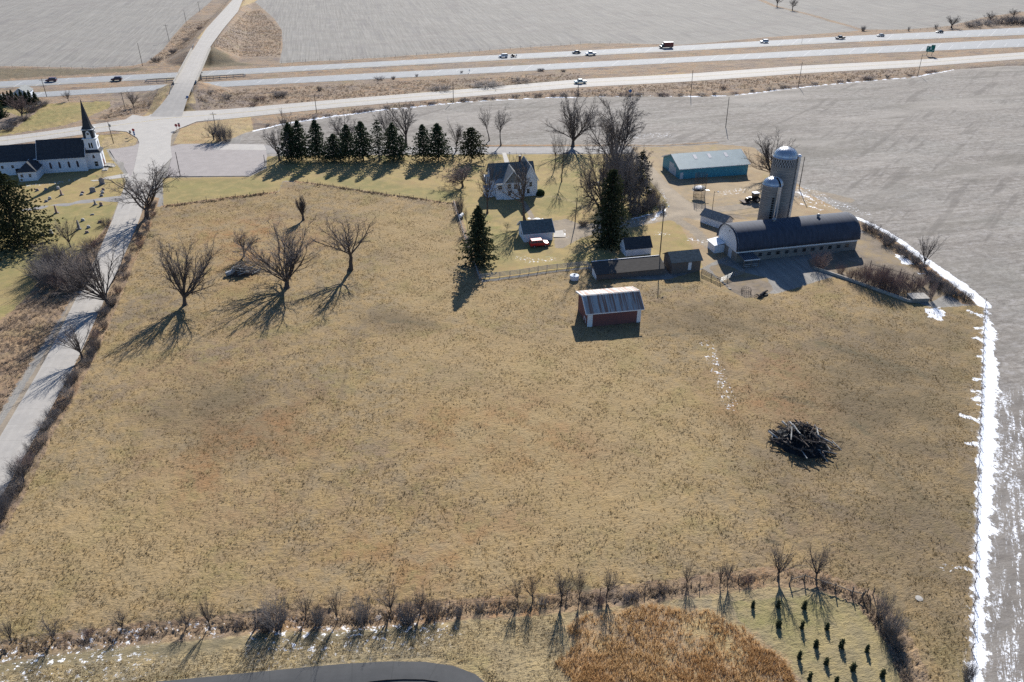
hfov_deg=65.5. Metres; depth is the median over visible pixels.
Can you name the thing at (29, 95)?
spruce tree
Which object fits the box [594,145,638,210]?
bare tree
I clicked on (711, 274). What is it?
board fence
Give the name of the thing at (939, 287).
shrub
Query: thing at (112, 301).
shrub
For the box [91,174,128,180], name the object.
church pavement
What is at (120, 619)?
bare tree
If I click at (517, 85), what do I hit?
frontage marking
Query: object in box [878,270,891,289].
shrub
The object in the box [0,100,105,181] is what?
church
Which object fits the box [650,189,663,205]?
shrub
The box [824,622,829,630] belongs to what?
evergreen sapling
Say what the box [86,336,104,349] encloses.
shrub
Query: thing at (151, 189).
bare tree
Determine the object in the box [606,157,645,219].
bare tree
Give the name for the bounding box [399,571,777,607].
wire fence
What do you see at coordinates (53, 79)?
car
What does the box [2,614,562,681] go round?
roadside straw
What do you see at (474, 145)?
pine tree
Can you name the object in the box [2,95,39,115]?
bare tree
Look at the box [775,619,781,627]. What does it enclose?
evergreen sapling
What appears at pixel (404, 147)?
spruce tree
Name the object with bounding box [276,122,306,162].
spruce tree
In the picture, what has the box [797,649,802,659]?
evergreen sapling
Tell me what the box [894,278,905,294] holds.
shrub
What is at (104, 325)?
shrub
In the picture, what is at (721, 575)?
bare tree
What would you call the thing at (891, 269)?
post fence
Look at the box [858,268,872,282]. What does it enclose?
shrub
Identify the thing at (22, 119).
shrub
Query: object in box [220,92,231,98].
shrub
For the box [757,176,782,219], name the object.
short silo
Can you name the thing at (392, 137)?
spruce tree
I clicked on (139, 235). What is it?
shrub
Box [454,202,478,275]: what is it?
board fence
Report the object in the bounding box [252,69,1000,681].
snow
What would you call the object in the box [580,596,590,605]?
shrub
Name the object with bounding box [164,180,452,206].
fence row grass
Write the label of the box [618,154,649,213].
bare tree
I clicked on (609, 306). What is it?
machine shed
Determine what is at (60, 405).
shrub
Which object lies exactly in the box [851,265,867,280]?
shrub
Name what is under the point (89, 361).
shrub
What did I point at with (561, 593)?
bare tree
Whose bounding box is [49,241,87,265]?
shrub
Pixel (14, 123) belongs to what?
shrub
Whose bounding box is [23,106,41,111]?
shrub
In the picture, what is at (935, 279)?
shrub
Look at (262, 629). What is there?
shrub
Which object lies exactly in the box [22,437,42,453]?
shrub
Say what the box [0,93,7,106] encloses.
spruce tree
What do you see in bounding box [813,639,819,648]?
evergreen sapling
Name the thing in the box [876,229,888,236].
shrub
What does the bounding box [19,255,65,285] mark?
shrub
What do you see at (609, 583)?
bare tree
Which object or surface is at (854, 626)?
lawn
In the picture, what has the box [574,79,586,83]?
pickup truck
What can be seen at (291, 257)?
bare tree
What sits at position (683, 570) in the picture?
bare tree
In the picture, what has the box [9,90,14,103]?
spruce tree
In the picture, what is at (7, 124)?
shrub
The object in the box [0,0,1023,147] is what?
roadside verge
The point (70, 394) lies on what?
shrub
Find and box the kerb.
[369,679,438,681]
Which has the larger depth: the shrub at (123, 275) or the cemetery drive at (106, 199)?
the cemetery drive at (106, 199)
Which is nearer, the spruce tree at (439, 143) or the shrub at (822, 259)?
the shrub at (822, 259)
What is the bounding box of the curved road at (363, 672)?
[158,661,483,681]
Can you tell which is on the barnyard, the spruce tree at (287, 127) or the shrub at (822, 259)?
the shrub at (822, 259)
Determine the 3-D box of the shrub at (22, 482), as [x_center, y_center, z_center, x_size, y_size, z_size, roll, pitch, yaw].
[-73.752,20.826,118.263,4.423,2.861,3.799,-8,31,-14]
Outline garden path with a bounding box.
[502,153,508,161]
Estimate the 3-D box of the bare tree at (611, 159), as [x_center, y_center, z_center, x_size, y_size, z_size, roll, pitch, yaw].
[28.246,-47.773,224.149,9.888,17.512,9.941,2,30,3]
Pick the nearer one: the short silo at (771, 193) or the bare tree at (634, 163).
the short silo at (771, 193)
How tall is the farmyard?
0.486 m
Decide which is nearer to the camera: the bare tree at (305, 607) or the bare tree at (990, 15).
the bare tree at (305, 607)
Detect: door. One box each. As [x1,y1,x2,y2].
[669,161,674,173]
[728,248,731,257]
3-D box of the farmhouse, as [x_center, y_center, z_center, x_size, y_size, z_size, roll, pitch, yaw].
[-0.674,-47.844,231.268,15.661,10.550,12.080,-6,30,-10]
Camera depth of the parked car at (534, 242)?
197.81 m
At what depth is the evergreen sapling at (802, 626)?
96.02 m
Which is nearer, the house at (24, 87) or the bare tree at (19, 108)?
the bare tree at (19, 108)
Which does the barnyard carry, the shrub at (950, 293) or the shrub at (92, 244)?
the shrub at (950, 293)
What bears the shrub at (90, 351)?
on the field edge at (176, 646)
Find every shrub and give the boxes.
[0,123,12,128]
[0,124,14,130]
[0,470,28,491]
[0,481,18,501]
[0,492,13,512]
[0,504,7,522]
[1,457,28,478]
[7,120,20,125]
[11,450,35,467]
[13,252,51,279]
[14,114,29,120]
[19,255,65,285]
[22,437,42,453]
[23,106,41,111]
[23,248,60,268]
[26,425,51,444]
[28,238,67,266]
[30,262,71,289]
[31,416,59,429]
[32,100,49,105]
[39,404,63,419]
[43,263,83,291]
[44,256,74,275]
[48,259,92,288]
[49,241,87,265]
[52,397,72,408]
[57,252,97,279]
[57,383,75,398]
[60,373,74,385]
[62,368,82,380]
[73,234,102,249]
[79,354,92,363]
[81,624,94,636]
[83,342,97,356]
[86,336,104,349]
[89,328,100,336]
[95,305,110,315]
[97,216,109,225]
[99,318,107,329]
[103,296,119,305]
[113,284,121,293]
[118,272,129,277]
[124,90,139,107]
[131,238,146,247]
[133,232,143,238]
[151,56,162,61]
[212,119,227,140]
[216,124,236,141]
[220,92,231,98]
[233,619,243,628]
[245,588,290,631]
[251,94,269,100]
[251,611,269,633]
[268,90,286,96]
[308,603,327,625]
[348,590,374,623]
[389,595,425,625]
[414,593,446,618]
[424,85,455,91]
[451,603,463,618]
[454,194,464,212]
[466,78,505,88]
[474,598,486,610]
[506,75,530,83]
[536,189,544,195]
[537,596,547,604]
[576,218,592,225]
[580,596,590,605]
[594,594,606,604]
[622,590,630,601]
[628,204,641,216]
[628,588,640,599]
[637,198,649,213]
[641,192,658,210]
[645,181,660,197]
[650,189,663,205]
[655,583,668,592]
[657,199,669,210]
[742,572,754,584]
[809,247,832,269]
[820,574,830,584]
[836,263,848,273]
[846,267,856,278]
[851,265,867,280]
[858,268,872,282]
[859,220,874,230]
[861,261,877,273]
[864,265,881,286]
[870,224,881,233]
[870,266,889,287]
[872,586,903,617]
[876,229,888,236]
[877,262,896,274]
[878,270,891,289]
[879,264,902,291]
[880,234,895,245]
[881,604,915,638]
[886,630,911,649]
[887,232,898,242]
[887,275,902,293]
[888,271,905,285]
[891,268,914,281]
[892,243,907,251]
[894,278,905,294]
[898,248,910,257]
[899,275,915,294]
[907,252,923,263]
[907,276,925,290]
[915,272,932,286]
[916,259,935,269]
[922,267,940,274]
[927,272,942,284]
[929,281,938,299]
[935,278,947,290]
[940,281,959,290]
[942,285,957,296]
[950,287,966,297]
[959,660,980,681]
[960,288,976,300]
[962,21,982,26]
[969,17,998,25]
[986,15,1015,24]
[997,14,1023,23]
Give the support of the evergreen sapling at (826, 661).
on the lawn at (854, 626)
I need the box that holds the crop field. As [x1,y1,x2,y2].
[0,0,1023,681]
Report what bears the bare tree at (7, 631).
on the field edge at (176, 646)
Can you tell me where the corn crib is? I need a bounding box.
[692,172,708,197]
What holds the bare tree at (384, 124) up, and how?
on the crop field
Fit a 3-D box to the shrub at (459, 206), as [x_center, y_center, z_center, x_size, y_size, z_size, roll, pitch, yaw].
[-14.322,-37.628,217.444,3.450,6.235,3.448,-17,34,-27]
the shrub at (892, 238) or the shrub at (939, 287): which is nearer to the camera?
the shrub at (939, 287)
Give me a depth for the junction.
291.91 m
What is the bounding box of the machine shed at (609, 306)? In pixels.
[576,286,644,326]
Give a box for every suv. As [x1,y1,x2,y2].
[111,76,122,80]
[499,53,507,57]
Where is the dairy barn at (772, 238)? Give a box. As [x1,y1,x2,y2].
[716,212,860,261]
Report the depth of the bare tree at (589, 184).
201.45 m
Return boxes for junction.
[111,110,219,172]
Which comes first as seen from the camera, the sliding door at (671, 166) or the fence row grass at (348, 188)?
the fence row grass at (348, 188)
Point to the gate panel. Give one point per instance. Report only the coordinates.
(734, 272)
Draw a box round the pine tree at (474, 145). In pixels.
[452,127,488,161]
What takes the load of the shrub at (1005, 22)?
on the roadside verge
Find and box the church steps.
[102,160,116,170]
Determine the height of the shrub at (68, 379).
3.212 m
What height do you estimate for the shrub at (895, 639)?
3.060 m
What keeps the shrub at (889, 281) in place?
on the barnyard
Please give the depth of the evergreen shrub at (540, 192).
231.09 m
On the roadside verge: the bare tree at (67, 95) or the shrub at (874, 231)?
the bare tree at (67, 95)
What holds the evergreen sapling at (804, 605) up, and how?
on the lawn at (854, 626)
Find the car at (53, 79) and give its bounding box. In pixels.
[45,77,56,81]
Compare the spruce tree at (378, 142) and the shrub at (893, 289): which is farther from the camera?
the spruce tree at (378, 142)
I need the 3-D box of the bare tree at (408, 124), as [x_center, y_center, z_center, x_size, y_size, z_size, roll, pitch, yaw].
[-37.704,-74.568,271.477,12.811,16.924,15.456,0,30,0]
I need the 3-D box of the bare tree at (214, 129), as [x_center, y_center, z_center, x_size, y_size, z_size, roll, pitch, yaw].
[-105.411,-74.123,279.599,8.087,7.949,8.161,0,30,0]
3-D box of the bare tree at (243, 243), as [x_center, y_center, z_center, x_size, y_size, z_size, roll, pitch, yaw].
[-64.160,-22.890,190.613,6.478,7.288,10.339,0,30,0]
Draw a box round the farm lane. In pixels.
[264,145,631,153]
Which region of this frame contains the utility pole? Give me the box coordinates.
[659,206,669,254]
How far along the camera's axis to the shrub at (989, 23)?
516.08 m
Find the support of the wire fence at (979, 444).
on the pasture
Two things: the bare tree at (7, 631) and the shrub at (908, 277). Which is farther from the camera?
the shrub at (908, 277)
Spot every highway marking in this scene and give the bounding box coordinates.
[4,34,1003,86]
[15,28,1023,81]
[42,40,1007,92]
[51,45,1022,95]
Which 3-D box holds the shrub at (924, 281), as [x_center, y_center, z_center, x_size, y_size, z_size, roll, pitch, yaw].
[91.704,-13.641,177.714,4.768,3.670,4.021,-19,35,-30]
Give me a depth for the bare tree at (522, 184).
211.19 m
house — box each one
[13,84,32,96]
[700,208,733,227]
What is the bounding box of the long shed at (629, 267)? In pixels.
[591,255,665,279]
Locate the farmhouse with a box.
[483,155,538,199]
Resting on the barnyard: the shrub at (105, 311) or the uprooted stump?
the uprooted stump
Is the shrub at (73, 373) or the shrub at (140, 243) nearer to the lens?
the shrub at (73, 373)
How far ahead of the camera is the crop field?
315.23 m
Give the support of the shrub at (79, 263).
on the field edge at (176, 646)
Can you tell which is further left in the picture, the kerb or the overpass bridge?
the overpass bridge
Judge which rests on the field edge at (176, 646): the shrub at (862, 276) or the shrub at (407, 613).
the shrub at (407, 613)
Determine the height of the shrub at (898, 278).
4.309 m
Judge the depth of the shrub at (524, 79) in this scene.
367.37 m
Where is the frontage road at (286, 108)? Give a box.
[0,52,1023,144]
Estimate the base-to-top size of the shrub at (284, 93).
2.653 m
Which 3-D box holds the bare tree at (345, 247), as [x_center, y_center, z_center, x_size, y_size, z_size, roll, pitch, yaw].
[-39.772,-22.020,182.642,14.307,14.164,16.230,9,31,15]
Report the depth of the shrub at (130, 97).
322.45 m
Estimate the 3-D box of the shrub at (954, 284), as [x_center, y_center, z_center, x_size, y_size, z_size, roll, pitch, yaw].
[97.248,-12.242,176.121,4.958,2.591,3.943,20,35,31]
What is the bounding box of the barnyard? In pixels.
[709,213,948,300]
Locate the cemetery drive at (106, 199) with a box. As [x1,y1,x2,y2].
[22,196,125,210]
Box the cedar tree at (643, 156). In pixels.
[632,150,652,196]
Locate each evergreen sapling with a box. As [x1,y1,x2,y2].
[751,600,755,607]
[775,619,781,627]
[776,599,782,608]
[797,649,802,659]
[799,620,805,629]
[801,600,807,609]
[806,671,813,680]
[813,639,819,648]
[823,656,830,665]
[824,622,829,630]
[838,638,845,648]
[849,661,857,671]
[865,644,870,652]
[879,668,886,678]
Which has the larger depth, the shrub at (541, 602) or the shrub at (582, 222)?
the shrub at (582, 222)
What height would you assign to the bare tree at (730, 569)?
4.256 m
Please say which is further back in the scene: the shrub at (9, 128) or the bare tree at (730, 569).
the shrub at (9, 128)
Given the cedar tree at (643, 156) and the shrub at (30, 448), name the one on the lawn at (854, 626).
the cedar tree at (643, 156)
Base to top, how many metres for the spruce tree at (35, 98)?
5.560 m
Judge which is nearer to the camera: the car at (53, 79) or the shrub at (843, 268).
the shrub at (843, 268)
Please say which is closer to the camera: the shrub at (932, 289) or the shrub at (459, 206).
the shrub at (932, 289)
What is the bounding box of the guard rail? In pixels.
[145,74,245,82]
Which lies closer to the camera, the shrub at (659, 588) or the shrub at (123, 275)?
the shrub at (659, 588)
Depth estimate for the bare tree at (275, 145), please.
258.20 m
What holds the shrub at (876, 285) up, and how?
on the barnyard
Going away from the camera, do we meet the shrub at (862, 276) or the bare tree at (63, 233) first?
the shrub at (862, 276)
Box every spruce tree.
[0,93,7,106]
[0,103,9,118]
[0,171,67,260]
[2,92,10,105]
[6,91,13,104]
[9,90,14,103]
[18,90,24,103]
[23,91,28,104]
[27,90,31,103]
[31,92,40,103]
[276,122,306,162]
[285,120,316,160]
[301,120,333,160]
[317,133,345,161]
[334,124,360,161]
[347,121,379,160]
[368,120,389,160]
[379,122,409,162]
[396,134,411,156]
[408,124,438,162]
[421,122,455,161]
[456,205,498,270]
[589,169,630,251]
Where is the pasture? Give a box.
[0,180,984,681]
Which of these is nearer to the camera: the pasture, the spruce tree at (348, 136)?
the pasture
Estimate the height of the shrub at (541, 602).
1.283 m
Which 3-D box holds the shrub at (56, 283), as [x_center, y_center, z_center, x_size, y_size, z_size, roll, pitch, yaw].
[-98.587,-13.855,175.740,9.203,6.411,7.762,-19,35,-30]
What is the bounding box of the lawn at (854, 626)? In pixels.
[0,100,902,681]
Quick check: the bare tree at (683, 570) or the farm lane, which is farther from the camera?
the farm lane
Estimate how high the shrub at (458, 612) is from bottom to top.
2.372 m
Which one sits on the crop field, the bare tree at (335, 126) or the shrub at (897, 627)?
the bare tree at (335, 126)
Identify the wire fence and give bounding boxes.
[162,189,274,206]
[281,41,627,62]
[297,179,453,203]
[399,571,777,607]
[971,298,986,681]
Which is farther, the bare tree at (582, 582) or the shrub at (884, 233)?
the shrub at (884, 233)
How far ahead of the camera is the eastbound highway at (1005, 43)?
402.16 m
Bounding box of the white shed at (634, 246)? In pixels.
[620,235,652,255]
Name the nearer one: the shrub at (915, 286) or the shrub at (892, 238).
the shrub at (915, 286)
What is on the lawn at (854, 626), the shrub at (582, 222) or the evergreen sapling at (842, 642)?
the evergreen sapling at (842, 642)
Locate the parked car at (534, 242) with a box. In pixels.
[529,238,548,247]
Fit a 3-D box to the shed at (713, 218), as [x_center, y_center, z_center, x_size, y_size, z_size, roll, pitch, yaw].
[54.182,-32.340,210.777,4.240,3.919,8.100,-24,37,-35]
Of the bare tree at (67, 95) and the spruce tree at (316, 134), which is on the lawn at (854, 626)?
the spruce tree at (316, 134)
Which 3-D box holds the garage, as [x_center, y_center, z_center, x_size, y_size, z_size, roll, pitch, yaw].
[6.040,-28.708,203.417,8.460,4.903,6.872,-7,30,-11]
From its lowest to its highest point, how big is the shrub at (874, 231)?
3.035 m
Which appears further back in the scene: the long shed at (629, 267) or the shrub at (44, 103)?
the shrub at (44, 103)
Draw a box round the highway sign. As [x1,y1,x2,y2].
[926,45,935,55]
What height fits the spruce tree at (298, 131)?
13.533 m
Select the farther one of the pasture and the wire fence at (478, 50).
the wire fence at (478, 50)
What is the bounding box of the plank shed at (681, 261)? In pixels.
[662,249,702,273]
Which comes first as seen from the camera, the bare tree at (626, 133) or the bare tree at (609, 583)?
the bare tree at (609, 583)
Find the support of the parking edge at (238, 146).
on the parking lot
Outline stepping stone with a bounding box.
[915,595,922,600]
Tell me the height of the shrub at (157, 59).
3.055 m
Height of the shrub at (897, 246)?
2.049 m
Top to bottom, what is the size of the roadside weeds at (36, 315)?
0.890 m
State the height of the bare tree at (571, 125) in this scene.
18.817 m
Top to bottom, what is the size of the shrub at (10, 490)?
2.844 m
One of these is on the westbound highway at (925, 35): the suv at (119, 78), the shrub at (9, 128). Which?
the suv at (119, 78)
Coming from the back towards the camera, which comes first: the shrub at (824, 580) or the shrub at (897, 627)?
the shrub at (824, 580)
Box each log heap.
[225,264,258,276]
[766,419,843,470]
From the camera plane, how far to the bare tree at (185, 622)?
96.24 m
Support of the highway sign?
on the roadside verge
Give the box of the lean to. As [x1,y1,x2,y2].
[737,252,759,268]
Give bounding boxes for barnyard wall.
[813,266,911,302]
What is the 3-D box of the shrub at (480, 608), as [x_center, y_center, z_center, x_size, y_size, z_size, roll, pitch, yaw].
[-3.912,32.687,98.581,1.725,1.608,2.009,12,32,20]
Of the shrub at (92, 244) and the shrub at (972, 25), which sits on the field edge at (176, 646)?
the shrub at (92, 244)
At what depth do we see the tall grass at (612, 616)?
94.55 m
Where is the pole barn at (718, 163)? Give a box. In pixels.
[662,149,750,178]
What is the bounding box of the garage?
[517,218,554,241]
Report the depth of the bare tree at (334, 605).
96.40 m
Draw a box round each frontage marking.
[3,53,1015,137]
[4,55,1020,140]
[7,58,1013,143]
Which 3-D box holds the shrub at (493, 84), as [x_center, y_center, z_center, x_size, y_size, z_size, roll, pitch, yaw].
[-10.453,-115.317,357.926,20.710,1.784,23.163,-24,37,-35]
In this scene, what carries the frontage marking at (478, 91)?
on the frontage road at (286, 108)
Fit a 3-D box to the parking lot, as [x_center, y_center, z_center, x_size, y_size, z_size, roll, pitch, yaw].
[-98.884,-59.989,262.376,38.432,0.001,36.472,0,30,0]
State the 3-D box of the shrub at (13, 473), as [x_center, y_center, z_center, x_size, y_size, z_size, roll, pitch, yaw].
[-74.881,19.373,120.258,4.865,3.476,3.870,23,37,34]
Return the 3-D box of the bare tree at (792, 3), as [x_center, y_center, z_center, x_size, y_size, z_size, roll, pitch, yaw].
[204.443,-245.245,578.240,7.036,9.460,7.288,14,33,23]
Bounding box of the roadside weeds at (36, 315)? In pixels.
[0,208,149,461]
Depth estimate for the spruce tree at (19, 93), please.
326.71 m
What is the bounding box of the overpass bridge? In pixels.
[173,47,210,83]
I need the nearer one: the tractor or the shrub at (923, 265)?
the shrub at (923, 265)
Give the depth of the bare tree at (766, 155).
244.42 m
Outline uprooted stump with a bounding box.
[754,290,767,297]
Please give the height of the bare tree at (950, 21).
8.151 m
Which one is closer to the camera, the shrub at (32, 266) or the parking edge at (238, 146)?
the shrub at (32, 266)
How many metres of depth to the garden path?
264.01 m
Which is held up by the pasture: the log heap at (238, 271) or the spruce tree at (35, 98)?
the log heap at (238, 271)
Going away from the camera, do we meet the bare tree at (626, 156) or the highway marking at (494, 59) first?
the bare tree at (626, 156)
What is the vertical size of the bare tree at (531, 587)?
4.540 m
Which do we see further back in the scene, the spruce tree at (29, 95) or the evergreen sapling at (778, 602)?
the spruce tree at (29, 95)
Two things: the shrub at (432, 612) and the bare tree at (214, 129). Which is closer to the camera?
the shrub at (432, 612)
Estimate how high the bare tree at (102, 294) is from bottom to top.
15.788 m
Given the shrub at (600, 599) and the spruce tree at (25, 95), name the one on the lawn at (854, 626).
the spruce tree at (25, 95)
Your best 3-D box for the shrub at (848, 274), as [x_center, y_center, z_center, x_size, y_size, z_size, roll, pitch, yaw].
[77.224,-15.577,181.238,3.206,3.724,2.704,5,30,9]
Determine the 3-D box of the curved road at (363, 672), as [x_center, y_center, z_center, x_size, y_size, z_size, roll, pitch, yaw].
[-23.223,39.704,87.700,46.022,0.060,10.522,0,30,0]
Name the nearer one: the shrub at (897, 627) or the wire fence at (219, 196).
the shrub at (897, 627)
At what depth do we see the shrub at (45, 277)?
176.38 m
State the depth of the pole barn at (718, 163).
246.81 m
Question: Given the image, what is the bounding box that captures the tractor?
[740,191,759,203]
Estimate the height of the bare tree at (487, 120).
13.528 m
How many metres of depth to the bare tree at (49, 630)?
94.35 m
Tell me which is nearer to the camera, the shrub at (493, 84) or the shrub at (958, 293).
the shrub at (958, 293)
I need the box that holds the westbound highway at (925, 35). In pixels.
[0,27,1023,87]
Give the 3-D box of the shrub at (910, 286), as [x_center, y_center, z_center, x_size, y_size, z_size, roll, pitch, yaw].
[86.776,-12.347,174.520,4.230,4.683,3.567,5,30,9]
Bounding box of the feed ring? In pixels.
[741,286,751,294]
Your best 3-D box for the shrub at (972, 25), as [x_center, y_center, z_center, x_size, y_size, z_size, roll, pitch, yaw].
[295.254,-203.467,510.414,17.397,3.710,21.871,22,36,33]
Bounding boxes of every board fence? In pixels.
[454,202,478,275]
[479,260,590,278]
[701,269,720,281]
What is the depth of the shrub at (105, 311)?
166.65 m
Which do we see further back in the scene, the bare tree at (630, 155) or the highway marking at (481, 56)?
the highway marking at (481, 56)
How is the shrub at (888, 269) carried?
on the barnyard
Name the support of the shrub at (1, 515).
on the field edge at (176, 646)
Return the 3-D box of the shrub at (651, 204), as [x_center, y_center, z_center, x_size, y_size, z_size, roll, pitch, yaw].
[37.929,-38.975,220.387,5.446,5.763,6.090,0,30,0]
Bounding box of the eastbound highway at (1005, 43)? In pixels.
[1,38,1023,97]
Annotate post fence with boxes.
[789,574,866,598]
[870,260,921,279]
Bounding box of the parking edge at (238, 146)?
[213,144,265,149]
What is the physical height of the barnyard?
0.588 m
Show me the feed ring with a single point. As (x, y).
(748, 290)
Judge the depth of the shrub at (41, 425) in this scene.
131.77 m
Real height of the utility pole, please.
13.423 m
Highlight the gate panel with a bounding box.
[720,269,744,281]
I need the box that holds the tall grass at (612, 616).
[558,601,800,681]
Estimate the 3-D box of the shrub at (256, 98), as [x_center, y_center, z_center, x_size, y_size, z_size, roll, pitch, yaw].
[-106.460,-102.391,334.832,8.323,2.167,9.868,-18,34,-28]
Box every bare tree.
[0,612,13,641]
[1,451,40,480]
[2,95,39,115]
[36,613,69,641]
[40,233,134,305]
[40,317,97,359]
[53,217,80,245]
[61,89,70,100]
[94,161,186,219]
[104,609,128,628]
[148,233,221,305]
[177,607,196,627]
[196,591,214,626]
[201,117,219,139]
[228,214,325,288]
[231,228,261,258]
[260,124,296,160]
[278,109,298,129]
[291,590,314,618]
[293,193,306,220]
[303,216,378,270]
[321,583,341,620]
[327,112,355,140]
[372,107,395,146]
[372,580,398,611]
[383,101,417,145]
[410,581,429,614]
[435,162,472,187]
[448,122,463,151]
[475,156,502,213]
[477,103,491,140]
[495,106,511,144]
[496,153,530,220]
[502,578,525,600]
[523,573,539,600]
[540,87,609,146]
[551,131,564,167]
[554,566,584,602]
[557,135,573,181]
[570,568,588,600]
[573,133,626,228]
[579,90,651,156]
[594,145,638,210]
[596,141,628,184]
[601,564,623,595]
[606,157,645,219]
[609,144,635,192]
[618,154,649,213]
[625,145,642,167]
[628,144,653,194]
[681,564,696,583]
[715,560,730,585]
[718,556,736,583]
[743,125,799,172]
[767,536,804,578]
[790,0,797,9]
[800,536,837,580]
[918,235,949,262]
[947,16,962,27]
[983,11,996,19]
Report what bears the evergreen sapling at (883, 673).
on the lawn at (854, 626)
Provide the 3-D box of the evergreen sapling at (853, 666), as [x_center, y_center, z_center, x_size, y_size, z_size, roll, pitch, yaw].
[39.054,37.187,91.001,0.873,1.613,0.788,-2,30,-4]
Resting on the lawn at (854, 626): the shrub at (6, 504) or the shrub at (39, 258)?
the shrub at (39, 258)
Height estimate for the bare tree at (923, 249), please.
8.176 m
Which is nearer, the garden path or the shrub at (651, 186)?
the shrub at (651, 186)
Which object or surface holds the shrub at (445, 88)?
on the roadside verge
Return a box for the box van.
[659,41,673,48]
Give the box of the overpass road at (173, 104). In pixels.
[150,0,241,116]
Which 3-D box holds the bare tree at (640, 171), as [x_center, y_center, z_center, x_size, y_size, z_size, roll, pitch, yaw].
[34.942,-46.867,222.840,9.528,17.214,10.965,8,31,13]
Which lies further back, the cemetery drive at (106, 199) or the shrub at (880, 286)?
the cemetery drive at (106, 199)
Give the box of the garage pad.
[553,230,564,236]
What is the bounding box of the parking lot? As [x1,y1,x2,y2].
[167,144,266,175]
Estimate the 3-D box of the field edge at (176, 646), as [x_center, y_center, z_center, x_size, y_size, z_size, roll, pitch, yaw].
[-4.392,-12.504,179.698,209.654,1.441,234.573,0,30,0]
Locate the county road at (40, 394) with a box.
[0,133,172,496]
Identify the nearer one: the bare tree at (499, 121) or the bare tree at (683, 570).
the bare tree at (683, 570)
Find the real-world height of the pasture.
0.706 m
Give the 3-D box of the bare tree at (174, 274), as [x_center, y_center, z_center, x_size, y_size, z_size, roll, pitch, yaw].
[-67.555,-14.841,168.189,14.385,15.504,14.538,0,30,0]
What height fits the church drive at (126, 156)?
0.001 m
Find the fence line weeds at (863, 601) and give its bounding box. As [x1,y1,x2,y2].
[1,570,915,681]
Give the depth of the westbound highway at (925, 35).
423.91 m
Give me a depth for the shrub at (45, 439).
128.24 m
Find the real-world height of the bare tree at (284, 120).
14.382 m
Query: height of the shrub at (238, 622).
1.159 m
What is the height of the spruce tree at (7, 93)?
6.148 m
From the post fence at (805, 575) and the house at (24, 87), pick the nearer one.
the post fence at (805, 575)
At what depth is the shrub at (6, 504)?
113.95 m
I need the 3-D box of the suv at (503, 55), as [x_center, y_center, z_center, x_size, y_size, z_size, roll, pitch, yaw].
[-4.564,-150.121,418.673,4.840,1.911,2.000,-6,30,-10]
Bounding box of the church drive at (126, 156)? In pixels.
[110,143,138,175]
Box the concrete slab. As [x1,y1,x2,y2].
[907,293,929,302]
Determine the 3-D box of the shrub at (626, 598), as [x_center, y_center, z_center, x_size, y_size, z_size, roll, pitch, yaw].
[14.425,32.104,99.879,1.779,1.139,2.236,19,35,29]
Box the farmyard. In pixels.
[0,129,856,435]
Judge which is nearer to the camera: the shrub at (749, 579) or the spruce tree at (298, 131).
the shrub at (749, 579)
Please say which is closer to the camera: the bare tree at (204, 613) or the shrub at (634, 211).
the bare tree at (204, 613)
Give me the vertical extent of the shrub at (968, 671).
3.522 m
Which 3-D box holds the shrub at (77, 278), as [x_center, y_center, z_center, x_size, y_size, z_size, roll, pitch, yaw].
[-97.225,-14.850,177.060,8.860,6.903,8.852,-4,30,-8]
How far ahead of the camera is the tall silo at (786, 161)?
200.27 m
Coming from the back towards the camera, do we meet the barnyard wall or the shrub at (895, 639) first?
the barnyard wall
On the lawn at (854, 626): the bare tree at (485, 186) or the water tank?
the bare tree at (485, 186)
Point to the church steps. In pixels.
(107, 166)
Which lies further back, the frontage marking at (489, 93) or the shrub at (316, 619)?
the frontage marking at (489, 93)
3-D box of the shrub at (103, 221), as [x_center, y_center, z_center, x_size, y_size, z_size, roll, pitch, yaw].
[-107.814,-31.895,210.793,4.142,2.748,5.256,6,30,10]
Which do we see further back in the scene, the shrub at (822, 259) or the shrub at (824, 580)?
the shrub at (822, 259)
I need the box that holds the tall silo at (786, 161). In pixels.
[770,146,801,217]
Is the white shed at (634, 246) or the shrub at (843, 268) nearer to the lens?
the shrub at (843, 268)
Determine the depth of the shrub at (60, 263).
183.21 m
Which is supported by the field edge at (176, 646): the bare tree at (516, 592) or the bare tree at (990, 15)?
the bare tree at (516, 592)
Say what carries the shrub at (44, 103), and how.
on the lawn at (854, 626)
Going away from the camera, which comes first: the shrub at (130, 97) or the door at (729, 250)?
the door at (729, 250)
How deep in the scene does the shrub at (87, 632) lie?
95.62 m
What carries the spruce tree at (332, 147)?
on the lawn at (854, 626)
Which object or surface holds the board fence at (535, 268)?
on the lawn at (854, 626)
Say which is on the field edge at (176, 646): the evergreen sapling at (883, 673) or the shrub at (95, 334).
the shrub at (95, 334)
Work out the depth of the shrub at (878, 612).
97.15 m
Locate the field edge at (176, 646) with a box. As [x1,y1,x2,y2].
[0,140,976,681]
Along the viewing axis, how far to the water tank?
181.04 m
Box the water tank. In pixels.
[570,273,578,280]

